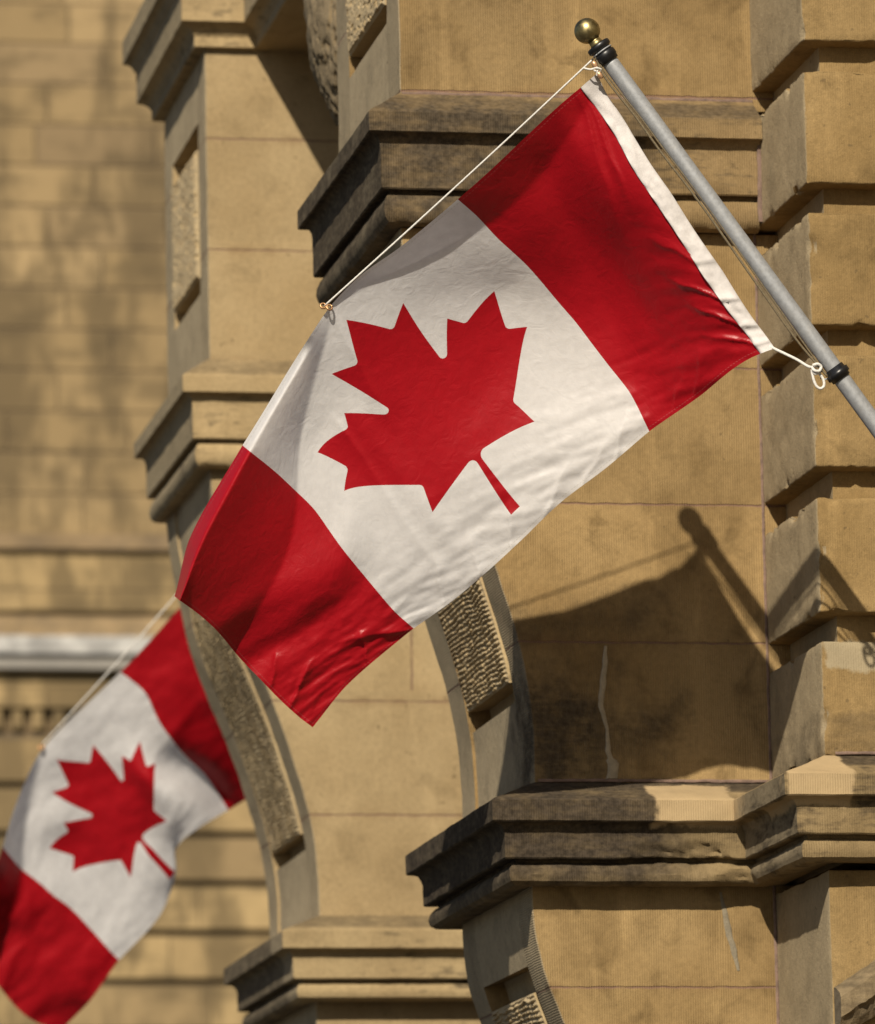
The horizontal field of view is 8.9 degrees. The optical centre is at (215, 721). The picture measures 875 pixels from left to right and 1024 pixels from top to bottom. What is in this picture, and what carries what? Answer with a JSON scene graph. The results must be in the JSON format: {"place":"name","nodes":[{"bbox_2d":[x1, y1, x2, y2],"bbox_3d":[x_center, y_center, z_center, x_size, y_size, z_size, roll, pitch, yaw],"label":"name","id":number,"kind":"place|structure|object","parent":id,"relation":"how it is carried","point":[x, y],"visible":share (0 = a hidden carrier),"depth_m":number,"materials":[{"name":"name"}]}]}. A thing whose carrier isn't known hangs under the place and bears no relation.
{"place":"outdoors","nodes":[
{"label":"outdoors","id":0,"kind":"place"},
{"bbox_2d":[122,0,480,1023],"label":"stone buttress","id":1,"kind":"structure","parent":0,"point":[354,796],"depth_m":20.43,"materials":[{"name":"stone"}]},
{"label":"ground","id":2,"kind":"structure","parent":0,"visible":0},
{"bbox_2d":[0,0,269,1023],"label":"building wing","id":3,"kind":"structure","parent":2,"relation":"on","point":[86,586],"depth_m":46.16,"materials":[{"name":"beige stone"}]},
{"bbox_2d":[297,0,874,1023],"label":"stone buttress","id":4,"kind":"structure","parent":2,"relation":"on","point":[637,834],"depth_m":16.62,"materials":[{"name":"stone"}]},
{"bbox_2d":[749,0,874,1023],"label":"rusticated pilaster","id":5,"kind":"object","parent":2,"relation":"on","point":[813,66],"visible":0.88,"depth_m":16.25,"materials":[{"name":"stone"}]},
{"bbox_3d":[2.820,-2.001,17.338,1.000,12.000,22.500,0,-8,-9],"label":"building wall","id":6,"kind":"object","parent":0,"visible":0},
{"bbox_2d":[574,18,874,437],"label":"flagpole","id":7,"kind":"object","parent":6,"relation":"attached to","point":[587,31],"visible":1,"depth_m":15.29,"materials":[{"name":"metal"}]},
{"bbox_2d":[324,58,593,305],"bbox_3d":[0.666,-1.481,15.434,0.801,0.616,0.005,-4,-9,22],"label":"halyard rope","id":8,"kind":"object","parent":7,"relation":"attached to","point":[463,179],"visible":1,"depth_m":15.43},
{"bbox_2d":[175,75,773,726],"bbox_3d":[0.710,-0.884,15.564,1.689,1.685,0.462,-4,-9,22],"label":"flag","id":9,"kind":"object","parent":8,"relation":"hanging from","point":[517,345],"visible":1,"depth_m":15.63,"materials":[{"name":"red fabric"}]},
{"bbox_2d":[583,67,601,75],"bbox_3d":[1.027,-1.778,15.310,0.051,0.032,0.022,0,-8,-9],"label":"tie cord","id":10,"kind":"object","parent":7,"relation":"attached to","point":[596,70],"visible":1,"depth_m":15.30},
{"bbox_2d":[591,61,597,67],"bbox_3d":[1.034,-1.794,15.316,0.019,0.022,0.015,0,-8,-9],"label":"snap hook","id":11,"kind":"object","parent":7,"relation":"attached to","point":[593,63],"visible":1,"depth_m":15.31,"materials":[{"name":"gold metal"}]},
{"bbox_2d":[597,71,602,78],"bbox_3d":[1.048,-1.765,15.313,0.020,0.022,0.015,0,-8,-9],"label":"snap hook","id":12,"kind":"object","parent":7,"relation":"attached to","point":[600,76],"visible":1,"depth_m":15.31,"materials":[{"name":"gold metal"}]},
{"bbox_2d":[595,57,827,376],"bbox_3d":[1.350,-1.378,15.297,0.629,0.885,0.007,0,-8,-9],"label":"pole cord","id":13,"kind":"object","parent":7,"relation":"attached to","point":[710,218],"visible":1,"depth_m":15.29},
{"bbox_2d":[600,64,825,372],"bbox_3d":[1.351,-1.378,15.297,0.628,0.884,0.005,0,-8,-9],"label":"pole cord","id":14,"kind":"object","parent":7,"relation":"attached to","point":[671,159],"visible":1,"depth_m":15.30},
{"bbox_2d":[769,345,825,389],"bbox_3d":[1.584,-0.968,15.317,0.160,0.141,0.028,-5,-9,27],"label":"tie cord","id":15,"kind":"object","parent":7,"relation":"attached to","point":[805,365],"visible":1,"depth_m":15.29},
{"bbox_2d":[811,362,822,372],"bbox_3d":[1.637,-0.963,15.280,0.031,0.029,0.020,0,-8,-9],"label":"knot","id":16,"kind":"object","parent":7,"relation":"attached to","point":[817,364],"visible":1,"depth_m":15.27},
{"bbox_3d":[0.758,0.377,22.542,1.675,2.278,0.179,0,-8,-9],"label":"flagpole","id":17,"kind":"object","parent":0,"visible":0},
{"bbox_2d":[42,597,175,744],"bbox_3d":[-0.373,-0.273,22.620,0.707,0.704,0.005,-3,-9,17],"label":"halyard rope","id":18,"kind":"object","parent":17,"relation":"attached to","point":[109,670],"visible":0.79,"depth_m":22.63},
{"bbox_2d":[0,608,245,1023],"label":"flag","id":19,"kind":"object","parent":18,"relation":"hanging from","point":[132,782],"visible":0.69,"depth_m":22.79,"materials":[{"name":"red fabric"}]}
]}

